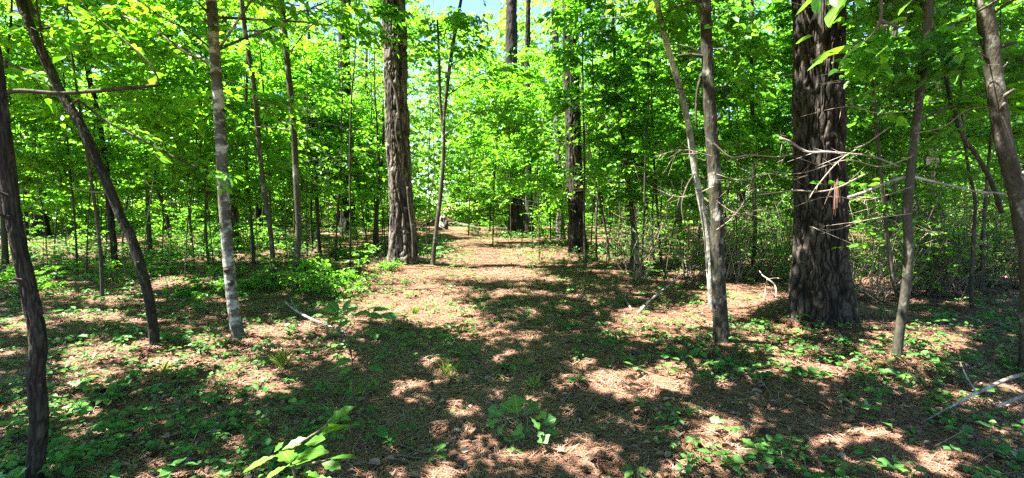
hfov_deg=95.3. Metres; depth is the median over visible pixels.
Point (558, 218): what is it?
shrub
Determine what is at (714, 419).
seedling
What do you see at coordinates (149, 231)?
sapling
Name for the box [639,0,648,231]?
pine tree
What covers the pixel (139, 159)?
sapling
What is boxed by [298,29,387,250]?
sapling
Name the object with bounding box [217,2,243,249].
pine tree
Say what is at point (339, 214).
pine tree
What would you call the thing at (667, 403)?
seedling
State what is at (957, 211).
shrub
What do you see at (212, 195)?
sapling
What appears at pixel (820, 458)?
seedling
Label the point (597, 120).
sapling
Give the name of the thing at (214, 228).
shrub
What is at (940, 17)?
sapling
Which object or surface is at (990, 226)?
shrub
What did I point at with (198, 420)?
seedling
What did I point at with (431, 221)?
fallen log
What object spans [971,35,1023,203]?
sapling
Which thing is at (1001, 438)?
seedling
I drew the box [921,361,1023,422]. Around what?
fallen branch
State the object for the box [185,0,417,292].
sapling
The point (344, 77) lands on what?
sapling
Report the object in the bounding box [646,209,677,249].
shrub
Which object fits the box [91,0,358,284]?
sapling
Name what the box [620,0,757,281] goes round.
sapling
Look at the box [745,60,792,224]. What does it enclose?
sapling
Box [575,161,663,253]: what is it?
shrub
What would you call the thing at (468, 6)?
sky
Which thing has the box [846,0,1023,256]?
sapling
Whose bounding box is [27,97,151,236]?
sapling
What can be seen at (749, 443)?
seedling
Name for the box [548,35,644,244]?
sapling
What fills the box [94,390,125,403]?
seedling
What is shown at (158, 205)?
sapling
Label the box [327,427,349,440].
seedling
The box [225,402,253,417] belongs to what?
seedling
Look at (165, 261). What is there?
shrub
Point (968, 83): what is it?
sapling
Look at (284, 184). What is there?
sapling
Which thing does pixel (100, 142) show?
hardwood tree
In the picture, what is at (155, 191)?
sapling
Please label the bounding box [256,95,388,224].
sapling
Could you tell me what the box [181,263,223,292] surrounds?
shrub
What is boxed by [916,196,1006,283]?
shrub
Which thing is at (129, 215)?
sapling
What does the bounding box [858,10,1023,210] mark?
sapling
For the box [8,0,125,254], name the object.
sapling
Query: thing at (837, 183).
needle cluster
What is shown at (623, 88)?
sapling
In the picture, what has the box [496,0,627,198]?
sapling
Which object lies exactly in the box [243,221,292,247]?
shrub
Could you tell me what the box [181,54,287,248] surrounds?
sapling
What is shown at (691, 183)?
sapling
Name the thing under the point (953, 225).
shrub
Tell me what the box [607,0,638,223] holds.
pine tree
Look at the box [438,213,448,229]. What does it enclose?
tree stump
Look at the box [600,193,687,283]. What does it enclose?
shrub
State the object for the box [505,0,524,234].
pine tree
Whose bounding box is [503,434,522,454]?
seedling
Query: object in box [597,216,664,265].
shrub
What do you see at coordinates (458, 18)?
sapling
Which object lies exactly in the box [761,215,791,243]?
shrub
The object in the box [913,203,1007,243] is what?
shrub
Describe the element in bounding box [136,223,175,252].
shrub
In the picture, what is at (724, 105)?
sapling
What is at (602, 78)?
sapling
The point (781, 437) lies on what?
seedling
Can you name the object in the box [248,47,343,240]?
sapling
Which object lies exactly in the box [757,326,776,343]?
seedling
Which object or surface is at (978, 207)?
shrub
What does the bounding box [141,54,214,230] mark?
sapling
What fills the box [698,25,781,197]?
sapling
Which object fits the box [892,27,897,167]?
pine tree
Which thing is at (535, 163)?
sapling
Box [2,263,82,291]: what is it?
shrub
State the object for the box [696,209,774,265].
shrub
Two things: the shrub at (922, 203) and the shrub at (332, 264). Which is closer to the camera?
the shrub at (922, 203)
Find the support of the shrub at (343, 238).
on the ground at (526, 242)
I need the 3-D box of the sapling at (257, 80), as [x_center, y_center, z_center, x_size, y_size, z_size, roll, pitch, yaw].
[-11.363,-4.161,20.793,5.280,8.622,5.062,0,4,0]
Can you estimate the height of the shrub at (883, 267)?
2.403 m
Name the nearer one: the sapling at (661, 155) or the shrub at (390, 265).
the shrub at (390, 265)
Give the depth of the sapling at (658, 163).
14.25 m
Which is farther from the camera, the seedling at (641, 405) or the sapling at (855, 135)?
the sapling at (855, 135)
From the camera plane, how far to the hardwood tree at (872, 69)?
4.42 m
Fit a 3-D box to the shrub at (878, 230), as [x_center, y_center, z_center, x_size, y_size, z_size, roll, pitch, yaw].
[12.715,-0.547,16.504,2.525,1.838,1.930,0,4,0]
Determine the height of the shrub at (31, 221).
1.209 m
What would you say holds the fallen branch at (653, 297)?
on the ground at (526, 242)
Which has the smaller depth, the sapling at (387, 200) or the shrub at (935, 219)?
the shrub at (935, 219)
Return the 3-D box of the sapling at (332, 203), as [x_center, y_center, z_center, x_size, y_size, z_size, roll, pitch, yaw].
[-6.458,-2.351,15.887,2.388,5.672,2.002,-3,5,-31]
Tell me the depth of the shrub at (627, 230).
15.90 m
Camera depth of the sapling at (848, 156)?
13.61 m
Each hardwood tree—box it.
[0,0,208,271]
[0,0,243,346]
[0,46,49,477]
[623,0,823,343]
[756,0,1023,372]
[768,0,1023,358]
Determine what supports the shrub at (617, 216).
on the ground at (526, 242)
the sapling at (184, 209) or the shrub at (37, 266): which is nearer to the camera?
the shrub at (37, 266)
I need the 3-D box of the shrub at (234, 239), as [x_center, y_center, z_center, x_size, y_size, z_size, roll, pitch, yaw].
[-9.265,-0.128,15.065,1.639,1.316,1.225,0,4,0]
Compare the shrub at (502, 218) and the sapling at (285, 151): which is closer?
the sapling at (285, 151)
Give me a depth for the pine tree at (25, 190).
19.13 m
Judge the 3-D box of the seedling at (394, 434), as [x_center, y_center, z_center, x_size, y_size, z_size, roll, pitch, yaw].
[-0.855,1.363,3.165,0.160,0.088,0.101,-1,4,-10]
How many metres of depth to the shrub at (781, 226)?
20.73 m
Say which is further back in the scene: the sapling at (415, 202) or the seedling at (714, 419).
the sapling at (415, 202)
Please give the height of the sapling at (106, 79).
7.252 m
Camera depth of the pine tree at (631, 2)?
35.96 m
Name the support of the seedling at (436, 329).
on the pine straw
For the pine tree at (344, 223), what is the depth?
23.27 m
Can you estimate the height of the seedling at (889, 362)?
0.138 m
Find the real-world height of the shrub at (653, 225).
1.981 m
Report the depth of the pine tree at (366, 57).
33.07 m
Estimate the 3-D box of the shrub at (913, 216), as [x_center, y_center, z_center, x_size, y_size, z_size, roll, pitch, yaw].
[7.929,-0.208,8.559,1.471,2.384,2.098,0,4,0]
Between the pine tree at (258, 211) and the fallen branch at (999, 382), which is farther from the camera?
the pine tree at (258, 211)
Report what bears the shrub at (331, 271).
on the ground at (526, 242)
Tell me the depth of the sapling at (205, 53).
9.24 m
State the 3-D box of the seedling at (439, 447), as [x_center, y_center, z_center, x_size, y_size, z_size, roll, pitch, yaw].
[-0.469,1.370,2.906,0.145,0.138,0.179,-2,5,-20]
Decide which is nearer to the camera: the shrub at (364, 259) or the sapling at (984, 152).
the shrub at (364, 259)
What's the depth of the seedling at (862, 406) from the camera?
3.40 m
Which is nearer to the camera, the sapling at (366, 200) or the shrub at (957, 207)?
the shrub at (957, 207)
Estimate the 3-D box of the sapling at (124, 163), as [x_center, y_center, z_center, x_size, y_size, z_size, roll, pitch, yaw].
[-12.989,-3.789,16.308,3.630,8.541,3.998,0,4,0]
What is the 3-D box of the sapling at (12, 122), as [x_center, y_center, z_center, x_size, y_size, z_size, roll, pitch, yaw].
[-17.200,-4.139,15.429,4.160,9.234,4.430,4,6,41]
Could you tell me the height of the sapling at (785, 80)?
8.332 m
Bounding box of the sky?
[1,0,1021,205]
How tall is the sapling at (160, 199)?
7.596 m
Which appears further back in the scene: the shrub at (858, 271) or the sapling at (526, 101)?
the sapling at (526, 101)
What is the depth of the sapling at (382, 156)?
15.60 m
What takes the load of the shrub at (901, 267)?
on the ground at (526, 242)
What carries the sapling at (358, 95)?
on the ground at (526, 242)
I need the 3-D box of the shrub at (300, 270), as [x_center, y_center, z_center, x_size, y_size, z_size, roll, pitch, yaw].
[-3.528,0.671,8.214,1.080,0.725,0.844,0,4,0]
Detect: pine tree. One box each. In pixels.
[22,49,30,241]
[31,4,52,237]
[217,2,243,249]
[253,0,261,238]
[290,0,352,63]
[318,0,369,231]
[331,0,411,224]
[338,0,357,235]
[382,0,418,265]
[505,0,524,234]
[524,0,534,237]
[551,0,566,239]
[561,0,587,253]
[580,0,633,223]
[599,0,605,226]
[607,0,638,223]
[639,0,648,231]
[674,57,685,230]
[739,7,745,229]
[786,0,861,329]
[852,1,868,227]
[869,0,873,226]
[879,3,901,252]
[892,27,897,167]
[916,12,951,253]
[950,21,955,231]
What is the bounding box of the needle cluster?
[822,178,843,215]
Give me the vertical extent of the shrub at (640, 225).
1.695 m
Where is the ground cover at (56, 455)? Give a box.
[0,219,1023,477]
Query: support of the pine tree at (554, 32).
on the ground at (526, 242)
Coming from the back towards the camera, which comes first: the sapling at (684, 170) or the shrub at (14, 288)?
the sapling at (684, 170)
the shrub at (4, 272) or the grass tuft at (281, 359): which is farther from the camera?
the shrub at (4, 272)
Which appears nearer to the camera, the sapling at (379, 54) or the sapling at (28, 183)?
the sapling at (28, 183)
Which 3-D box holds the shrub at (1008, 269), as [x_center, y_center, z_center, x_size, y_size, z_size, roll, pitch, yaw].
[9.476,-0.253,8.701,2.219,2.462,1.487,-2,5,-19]
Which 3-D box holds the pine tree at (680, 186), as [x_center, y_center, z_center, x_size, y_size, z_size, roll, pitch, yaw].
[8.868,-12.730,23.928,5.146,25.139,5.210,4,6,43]
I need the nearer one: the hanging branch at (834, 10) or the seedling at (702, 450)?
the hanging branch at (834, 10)
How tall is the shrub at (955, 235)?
2.515 m
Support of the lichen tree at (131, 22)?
on the ground at (526, 242)
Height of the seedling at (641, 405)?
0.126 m
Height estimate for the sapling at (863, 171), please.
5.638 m
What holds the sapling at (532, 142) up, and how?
on the ground at (526, 242)
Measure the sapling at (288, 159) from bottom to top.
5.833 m
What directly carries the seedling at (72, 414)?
on the ground at (526, 242)
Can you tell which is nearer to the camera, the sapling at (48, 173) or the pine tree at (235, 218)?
the pine tree at (235, 218)
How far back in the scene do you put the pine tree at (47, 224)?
22.44 m
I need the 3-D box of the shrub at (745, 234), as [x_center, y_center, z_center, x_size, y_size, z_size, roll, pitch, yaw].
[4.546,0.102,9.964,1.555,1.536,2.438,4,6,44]
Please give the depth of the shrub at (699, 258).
9.44 m
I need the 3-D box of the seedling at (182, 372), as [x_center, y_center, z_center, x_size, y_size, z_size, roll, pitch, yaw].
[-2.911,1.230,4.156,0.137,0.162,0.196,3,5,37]
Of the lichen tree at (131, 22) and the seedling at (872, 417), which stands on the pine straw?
the seedling at (872, 417)
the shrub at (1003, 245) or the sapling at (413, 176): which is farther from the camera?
the sapling at (413, 176)
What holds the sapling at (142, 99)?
on the ground at (526, 242)
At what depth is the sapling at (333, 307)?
3.56 m
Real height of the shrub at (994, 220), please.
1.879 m
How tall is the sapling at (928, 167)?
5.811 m
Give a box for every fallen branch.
[0,289,20,299]
[284,300,348,333]
[418,256,442,260]
[624,262,699,313]
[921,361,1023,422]
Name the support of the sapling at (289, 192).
on the ground at (526, 242)
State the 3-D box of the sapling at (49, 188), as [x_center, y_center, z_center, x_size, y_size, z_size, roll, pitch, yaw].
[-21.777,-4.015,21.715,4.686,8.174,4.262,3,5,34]
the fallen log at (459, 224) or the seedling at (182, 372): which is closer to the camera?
the seedling at (182, 372)
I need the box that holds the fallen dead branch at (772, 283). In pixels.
[759,270,781,299]
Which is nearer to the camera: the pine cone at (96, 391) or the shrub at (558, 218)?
the pine cone at (96, 391)
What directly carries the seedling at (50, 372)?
on the pine straw
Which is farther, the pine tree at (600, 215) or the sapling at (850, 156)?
the pine tree at (600, 215)
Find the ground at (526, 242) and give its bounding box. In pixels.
[0,206,1023,477]
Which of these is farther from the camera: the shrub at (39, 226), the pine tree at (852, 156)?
the pine tree at (852, 156)
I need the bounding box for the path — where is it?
[416,224,602,477]
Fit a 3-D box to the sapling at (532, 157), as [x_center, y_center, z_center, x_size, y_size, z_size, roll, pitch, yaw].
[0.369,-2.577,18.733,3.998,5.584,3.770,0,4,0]
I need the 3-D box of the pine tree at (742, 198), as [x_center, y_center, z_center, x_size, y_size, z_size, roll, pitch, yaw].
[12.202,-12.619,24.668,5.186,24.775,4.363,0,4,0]
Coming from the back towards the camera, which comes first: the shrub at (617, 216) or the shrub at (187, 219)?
the shrub at (617, 216)
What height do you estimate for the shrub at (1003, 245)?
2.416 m
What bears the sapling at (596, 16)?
on the ground at (526, 242)
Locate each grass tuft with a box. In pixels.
[149,361,172,376]
[264,347,294,368]
[349,380,368,395]
[407,306,420,314]
[438,361,459,375]
[449,324,466,332]
[522,372,541,388]
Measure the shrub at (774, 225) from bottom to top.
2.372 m
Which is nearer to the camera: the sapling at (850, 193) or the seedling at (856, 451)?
the seedling at (856, 451)
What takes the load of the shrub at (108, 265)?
on the ground at (526, 242)
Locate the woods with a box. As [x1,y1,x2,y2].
[0,0,1023,232]
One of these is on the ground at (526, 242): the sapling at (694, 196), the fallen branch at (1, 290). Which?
the sapling at (694, 196)
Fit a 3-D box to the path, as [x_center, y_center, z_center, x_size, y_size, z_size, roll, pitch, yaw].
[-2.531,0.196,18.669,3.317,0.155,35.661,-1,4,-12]
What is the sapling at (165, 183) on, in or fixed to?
on the ground at (526, 242)
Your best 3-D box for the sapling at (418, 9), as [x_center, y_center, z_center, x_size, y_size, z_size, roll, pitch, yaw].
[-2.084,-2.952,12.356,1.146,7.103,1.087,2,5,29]
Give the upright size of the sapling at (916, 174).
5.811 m
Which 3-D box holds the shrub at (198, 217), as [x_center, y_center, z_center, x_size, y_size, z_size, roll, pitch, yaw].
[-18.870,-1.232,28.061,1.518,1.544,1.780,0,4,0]
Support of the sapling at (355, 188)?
on the ground at (526, 242)
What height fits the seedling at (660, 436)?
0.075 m
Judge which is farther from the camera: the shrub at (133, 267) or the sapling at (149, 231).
the sapling at (149, 231)
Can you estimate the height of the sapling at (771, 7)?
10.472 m
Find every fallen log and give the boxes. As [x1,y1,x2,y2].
[420,217,435,227]
[448,222,480,229]
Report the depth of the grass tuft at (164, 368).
4.37 m
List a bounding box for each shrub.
[0,216,47,247]
[0,259,15,284]
[0,265,55,299]
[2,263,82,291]
[10,249,54,272]
[30,217,41,235]
[48,254,84,269]
[49,205,80,229]
[63,219,108,253]
[68,250,130,282]
[83,244,121,261]
[97,240,161,276]
[102,214,145,237]
[118,243,177,259]
[129,247,181,270]
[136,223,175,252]
[137,214,182,243]
[144,251,213,296]
[154,225,198,253]
[156,248,183,260]
[160,205,199,232]
[164,222,219,252]
[168,207,202,242]
[178,240,222,272]
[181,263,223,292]
[186,207,209,229]
[188,277,255,299]
[192,215,219,237]
[198,214,241,236]
[200,216,249,249]
[200,236,234,252]
[205,264,248,275]
[232,216,268,247]
[236,257,291,289]
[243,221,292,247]
[247,254,303,289]
[257,213,288,239]
[276,228,309,249]
[276,255,327,294]
[280,257,332,294]
[288,259,341,276]
[294,258,340,298]
[300,244,382,297]
[300,264,333,291]
[301,212,336,232]
[305,216,320,236]
[310,228,355,253]
[317,269,370,298]
[326,215,364,242]
[334,246,358,260]
[343,204,372,237]
[355,210,381,233]
[364,243,406,269]
[480,217,492,228]
[491,210,507,230]
[492,209,508,226]
[520,208,553,237]
[523,198,567,242]
[534,196,561,239]
[542,216,555,236]
[549,217,567,242]
[563,193,599,231]
[567,210,599,236]
[567,216,602,242]
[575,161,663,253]
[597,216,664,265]
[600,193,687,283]
[608,193,675,254]
[610,195,628,230]
[611,220,656,250]
[634,125,789,283]
[636,205,653,237]
[636,215,669,248]
[636,227,757,271]
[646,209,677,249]
[651,237,703,268]
[662,198,699,253]
[668,223,694,242]
[678,224,771,279]
[685,212,772,276]
[689,135,849,282]
[689,194,751,228]
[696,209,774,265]
[722,158,792,269]
[722,165,791,260]
[730,207,793,281]
[730,217,792,261]
[731,215,792,280]
[740,177,792,263]
[755,231,901,289]
[757,220,781,241]
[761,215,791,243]
[771,217,792,240]
[784,185,951,303]
[793,160,980,302]
[847,149,963,276]
[850,247,869,267]
[854,205,912,245]
[854,217,994,296]
[864,239,969,295]
[864,253,966,283]
[871,194,1010,280]
[878,166,1013,289]
[881,148,1007,297]
[888,184,966,252]
[892,118,1007,304]
[892,198,996,289]
[902,162,968,235]
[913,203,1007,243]
[915,194,1004,245]
[916,182,1010,245]
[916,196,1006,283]
[917,226,1016,289]
[918,187,972,234]
[934,197,1011,285]
[947,227,1017,287]
[953,195,1011,254]
[956,200,1008,234]
[957,161,1022,289]
[957,167,1022,288]
[986,203,1007,232]
[987,213,1014,249]
[998,205,1016,254]
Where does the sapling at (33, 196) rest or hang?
on the ground at (526, 242)
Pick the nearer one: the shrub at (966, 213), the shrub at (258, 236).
the shrub at (966, 213)
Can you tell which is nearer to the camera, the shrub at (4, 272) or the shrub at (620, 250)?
the shrub at (4, 272)
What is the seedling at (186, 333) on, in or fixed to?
on the ground at (526, 242)
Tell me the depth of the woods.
34.52 m
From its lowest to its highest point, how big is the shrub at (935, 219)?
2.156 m
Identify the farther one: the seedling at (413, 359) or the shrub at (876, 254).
the shrub at (876, 254)
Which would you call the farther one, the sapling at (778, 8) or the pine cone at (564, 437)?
the sapling at (778, 8)
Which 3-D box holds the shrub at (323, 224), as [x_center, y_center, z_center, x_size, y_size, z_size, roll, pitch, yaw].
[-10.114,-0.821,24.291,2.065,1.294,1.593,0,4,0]
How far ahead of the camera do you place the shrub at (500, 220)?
27.09 m
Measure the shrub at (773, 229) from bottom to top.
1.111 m
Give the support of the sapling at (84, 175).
on the ground at (526, 242)
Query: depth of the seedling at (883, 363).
4.44 m
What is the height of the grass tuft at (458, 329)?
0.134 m
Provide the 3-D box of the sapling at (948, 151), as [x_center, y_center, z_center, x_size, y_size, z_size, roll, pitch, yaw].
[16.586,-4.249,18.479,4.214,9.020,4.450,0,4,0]
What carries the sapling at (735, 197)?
on the ground at (526, 242)
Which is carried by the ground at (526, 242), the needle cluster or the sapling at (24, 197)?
the sapling at (24, 197)
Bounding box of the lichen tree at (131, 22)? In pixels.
[66,0,457,340]
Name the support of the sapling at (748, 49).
on the ground at (526, 242)
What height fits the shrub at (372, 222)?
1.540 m
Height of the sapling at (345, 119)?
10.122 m
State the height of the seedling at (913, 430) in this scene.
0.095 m
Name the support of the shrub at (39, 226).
on the ground at (526, 242)
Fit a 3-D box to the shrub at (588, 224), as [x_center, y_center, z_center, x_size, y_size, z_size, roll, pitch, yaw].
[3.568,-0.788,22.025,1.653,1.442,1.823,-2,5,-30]
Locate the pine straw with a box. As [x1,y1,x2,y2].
[0,248,1023,477]
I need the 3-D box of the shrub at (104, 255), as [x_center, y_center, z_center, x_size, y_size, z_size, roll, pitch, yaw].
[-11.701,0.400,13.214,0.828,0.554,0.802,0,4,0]
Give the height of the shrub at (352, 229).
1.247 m
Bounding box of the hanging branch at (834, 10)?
[795,0,911,69]
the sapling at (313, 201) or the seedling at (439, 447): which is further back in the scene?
the sapling at (313, 201)
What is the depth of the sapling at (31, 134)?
12.96 m
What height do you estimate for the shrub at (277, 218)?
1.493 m
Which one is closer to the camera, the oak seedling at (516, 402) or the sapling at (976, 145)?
the oak seedling at (516, 402)
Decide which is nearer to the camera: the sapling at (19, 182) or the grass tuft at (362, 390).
the grass tuft at (362, 390)
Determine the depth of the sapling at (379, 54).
22.45 m
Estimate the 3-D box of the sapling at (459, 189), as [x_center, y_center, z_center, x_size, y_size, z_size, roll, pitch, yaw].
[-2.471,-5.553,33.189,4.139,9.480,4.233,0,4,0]
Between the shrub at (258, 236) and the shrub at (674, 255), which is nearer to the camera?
the shrub at (674, 255)
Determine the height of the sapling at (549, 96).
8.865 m
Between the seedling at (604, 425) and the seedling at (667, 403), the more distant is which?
the seedling at (667, 403)
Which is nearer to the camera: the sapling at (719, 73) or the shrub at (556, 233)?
the sapling at (719, 73)
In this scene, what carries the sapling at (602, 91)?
on the ground at (526, 242)
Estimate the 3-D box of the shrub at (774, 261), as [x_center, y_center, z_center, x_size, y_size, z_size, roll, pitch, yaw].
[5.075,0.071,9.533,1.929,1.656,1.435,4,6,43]
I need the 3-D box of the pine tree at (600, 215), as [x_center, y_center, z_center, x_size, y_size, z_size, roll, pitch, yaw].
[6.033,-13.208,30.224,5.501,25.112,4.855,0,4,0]
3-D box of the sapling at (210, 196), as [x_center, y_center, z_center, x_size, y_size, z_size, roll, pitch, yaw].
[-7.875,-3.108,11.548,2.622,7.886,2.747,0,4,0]
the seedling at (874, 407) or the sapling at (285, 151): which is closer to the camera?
the seedling at (874, 407)
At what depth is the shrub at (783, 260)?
9.80 m
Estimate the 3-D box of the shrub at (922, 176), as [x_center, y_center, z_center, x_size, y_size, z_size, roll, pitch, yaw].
[8.095,-0.503,9.908,1.750,2.767,3.076,0,4,0]
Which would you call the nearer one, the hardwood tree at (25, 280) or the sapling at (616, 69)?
the hardwood tree at (25, 280)
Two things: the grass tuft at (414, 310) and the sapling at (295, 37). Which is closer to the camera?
the grass tuft at (414, 310)
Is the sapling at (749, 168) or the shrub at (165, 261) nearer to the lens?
the shrub at (165, 261)
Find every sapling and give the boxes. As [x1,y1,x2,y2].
[0,0,104,243]
[0,0,116,273]
[0,0,225,301]
[0,12,65,211]
[0,15,84,218]
[0,16,90,217]
[0,124,58,251]
[3,1,183,271]
[3,19,104,242]
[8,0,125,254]
[8,78,124,270]
[9,21,170,223]
[11,61,54,198]
[13,39,93,251]
[13,56,83,223]
[13,98,96,265]
[17,125,64,244]
[18,15,182,256]
[20,71,104,238]
[21,0,305,264]
[23,0,150,272]
[23,69,117,242]
[25,79,139,240]
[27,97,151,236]
[45,61,124,230]
[55,15,202,272]
[59,0,213,257]
[61,78,182,208]
[63,16,187,242]
[72,106,131,196]
[86,49,203,245]
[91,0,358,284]
[94,116,170,245]
[98,97,232,256]
[99,62,174,258]
[110,35,253,279]
[110,43,322,222]
[114,0,380,220]
[114,74,256,241]
[114,163,163,224]
[118,141,190,233]
[119,0,257,268]
[127,62,288,279]
[129,146,218,235]
[133,0,248,282]
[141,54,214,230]
[151,139,216,250]
[152,19,274,259]
[170,0,321,263]
[178,0,314,252]
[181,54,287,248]
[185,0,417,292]
[185,77,281,205]
[195,53,277,233]
[211,46,278,237]
[226,64,373,253]
[227,0,374,254]
[231,0,333,239]
[236,115,314,228]
[244,0,390,269]
[244,99,368,211]
[244,405,356,477]
[247,0,332,268]
[247,65,338,255]
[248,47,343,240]
[255,2,426,260]
[255,7,351,251]
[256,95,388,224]
[257,3,424,251]
[269,42,377,250]
[271,152,328,225]
[273,17,347,236]
[292,94,354,216]
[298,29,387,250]
[300,24,351,241]
[300,181,336,218]
[305,0,446,245]
[306,0,434,253]
[307,51,385,237]
[321,72,472,251]
[321,94,386,205]
[321,299,395,414]
[324,0,440,241]
[327,69,388,256]
[340,107,427,240]
[342,44,420,235]
[344,78,387,243]
[348,97,426,249]
[357,28,424,204]
[361,0,492,244]
[367,42,462,192]
[368,140,415,230]
[408,0,450,257]
[410,0,552,264]
[433,77,509,235]
[445,45,531,238]
[446,62,538,246]
[449,98,498,226]
[458,100,533,232]
[468,142,533,227]
[472,108,566,241]
[474,47,595,248]
[476,7,596,258]
[476,49,604,242]
[486,51,567,207]
[488,0,667,270]
[490,56,565,223]
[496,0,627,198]
[505,14,665,257]
[532,107,630,212]
[537,69,597,227]
[540,0,678,261]
[548,0,700,265]
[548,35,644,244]
[561,57,676,263]
[562,39,703,216]
[562,133,606,201]
[568,16,729,259]
[573,12,674,268]
[578,0,779,274]
[580,2,723,264]
[581,80,627,214]
[586,7,661,238]
[587,98,673,245]
[599,0,792,309]
[611,0,736,252]
[615,0,791,265]
[615,22,723,235]
[616,15,749,243]
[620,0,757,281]
[620,108,701,235]
[647,65,792,198]
[648,97,743,249]
[648,101,707,213]
[649,49,727,194]
[652,0,849,232]
[657,38,708,254]
[684,13,783,274]
[685,67,751,209]
[695,0,854,266]
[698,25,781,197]
[699,1,792,223]
[699,147,746,200]
[707,101,738,209]
[717,66,787,251]
[720,112,790,218]
[726,0,852,178]
[731,0,932,195]
[739,11,888,193]
[740,119,792,241]
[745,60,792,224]
[746,76,908,194]
[759,67,874,256]
[766,13,883,253]
[771,9,893,220]
[780,0,1023,306]
[780,43,919,199]
[844,21,965,278]
[845,47,903,227]
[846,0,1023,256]
[846,6,925,204]
[846,44,922,228]
[846,137,981,190]
[847,0,1023,291]
[847,10,988,209]
[847,15,971,283]
[850,106,904,222]
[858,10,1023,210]
[864,1,990,266]
[864,97,1006,212]
[896,21,982,190]
[905,1,1022,236]
[917,21,1023,279]
[923,0,1023,261]
[939,111,1022,202]
[942,144,1021,219]
[948,115,1022,197]
[950,0,1023,170]
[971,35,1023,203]
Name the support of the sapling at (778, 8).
on the ground at (526, 242)
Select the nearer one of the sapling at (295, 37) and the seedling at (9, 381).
the seedling at (9, 381)
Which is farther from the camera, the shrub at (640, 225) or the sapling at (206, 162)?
the shrub at (640, 225)
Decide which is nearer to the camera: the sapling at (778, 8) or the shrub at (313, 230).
the sapling at (778, 8)
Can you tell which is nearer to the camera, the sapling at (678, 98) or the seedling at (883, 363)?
the seedling at (883, 363)
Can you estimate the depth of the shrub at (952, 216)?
12.83 m
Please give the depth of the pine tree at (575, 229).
14.18 m
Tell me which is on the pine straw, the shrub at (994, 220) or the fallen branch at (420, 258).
the fallen branch at (420, 258)
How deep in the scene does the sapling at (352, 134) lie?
16.75 m
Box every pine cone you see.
[93,387,105,395]
[559,434,572,441]
[631,350,640,355]
[758,426,769,437]
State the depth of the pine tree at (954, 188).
21.87 m
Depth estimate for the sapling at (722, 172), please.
23.87 m
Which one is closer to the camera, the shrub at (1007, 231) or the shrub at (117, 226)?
the shrub at (1007, 231)
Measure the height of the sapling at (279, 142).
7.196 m
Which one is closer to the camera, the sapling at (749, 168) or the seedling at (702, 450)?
the seedling at (702, 450)
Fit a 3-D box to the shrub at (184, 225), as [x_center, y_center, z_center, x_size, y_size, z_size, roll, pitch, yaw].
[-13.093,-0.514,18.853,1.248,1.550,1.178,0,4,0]
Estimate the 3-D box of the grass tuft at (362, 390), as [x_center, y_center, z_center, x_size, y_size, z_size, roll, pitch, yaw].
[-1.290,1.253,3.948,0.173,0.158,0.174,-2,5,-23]
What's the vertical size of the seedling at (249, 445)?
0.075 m
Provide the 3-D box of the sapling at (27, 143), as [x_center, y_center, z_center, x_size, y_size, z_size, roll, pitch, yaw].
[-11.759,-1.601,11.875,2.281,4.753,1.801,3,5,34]
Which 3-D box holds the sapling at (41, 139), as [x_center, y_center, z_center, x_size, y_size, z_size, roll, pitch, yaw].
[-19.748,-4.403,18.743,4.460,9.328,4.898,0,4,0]
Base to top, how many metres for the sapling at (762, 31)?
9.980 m
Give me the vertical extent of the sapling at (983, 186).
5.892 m
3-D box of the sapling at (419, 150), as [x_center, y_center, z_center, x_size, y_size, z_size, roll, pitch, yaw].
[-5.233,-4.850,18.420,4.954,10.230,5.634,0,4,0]
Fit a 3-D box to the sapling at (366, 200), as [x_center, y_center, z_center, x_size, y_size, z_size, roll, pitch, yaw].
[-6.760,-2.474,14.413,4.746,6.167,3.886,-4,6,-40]
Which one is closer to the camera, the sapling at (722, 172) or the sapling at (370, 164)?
the sapling at (370, 164)
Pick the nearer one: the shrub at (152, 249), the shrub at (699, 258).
the shrub at (699, 258)
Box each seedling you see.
[4,380,25,394]
[46,368,67,374]
[55,410,75,415]
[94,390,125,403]
[114,433,150,447]
[123,322,147,331]
[144,407,173,429]
[172,365,194,378]
[175,329,194,347]
[188,418,207,427]
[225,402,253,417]
[235,443,253,454]
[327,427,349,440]
[350,418,375,427]
[375,431,397,444]
[405,353,416,367]
[424,443,448,460]
[428,324,440,334]
[486,394,557,443]
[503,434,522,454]
[592,424,607,439]
[625,361,646,374]
[635,398,656,411]
[655,362,680,377]
[657,434,664,442]
[662,401,682,411]
[697,448,731,467]
[708,415,744,435]
[742,438,779,462]
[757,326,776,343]
[762,441,789,457]
[774,434,802,445]
[788,445,808,459]
[796,455,839,463]
[840,397,871,422]
[854,445,883,456]
[856,397,887,411]
[861,414,892,428]
[871,358,895,365]
[885,360,908,373]
[902,428,922,441]
[948,408,991,427]
[990,433,1011,444]
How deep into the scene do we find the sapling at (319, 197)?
32.54 m
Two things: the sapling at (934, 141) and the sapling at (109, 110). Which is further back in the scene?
the sapling at (109, 110)
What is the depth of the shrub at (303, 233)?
16.21 m
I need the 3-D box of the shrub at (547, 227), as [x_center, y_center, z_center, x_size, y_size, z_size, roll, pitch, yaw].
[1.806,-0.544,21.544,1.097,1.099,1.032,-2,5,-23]
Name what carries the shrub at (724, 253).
on the ground at (526, 242)
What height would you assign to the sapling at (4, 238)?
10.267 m
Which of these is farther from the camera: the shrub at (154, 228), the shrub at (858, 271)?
the shrub at (154, 228)
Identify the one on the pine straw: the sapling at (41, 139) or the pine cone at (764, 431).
the pine cone at (764, 431)
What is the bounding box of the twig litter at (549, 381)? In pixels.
[0,248,1023,477]
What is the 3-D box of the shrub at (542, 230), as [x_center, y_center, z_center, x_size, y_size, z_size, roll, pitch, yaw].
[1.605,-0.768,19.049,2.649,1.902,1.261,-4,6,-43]

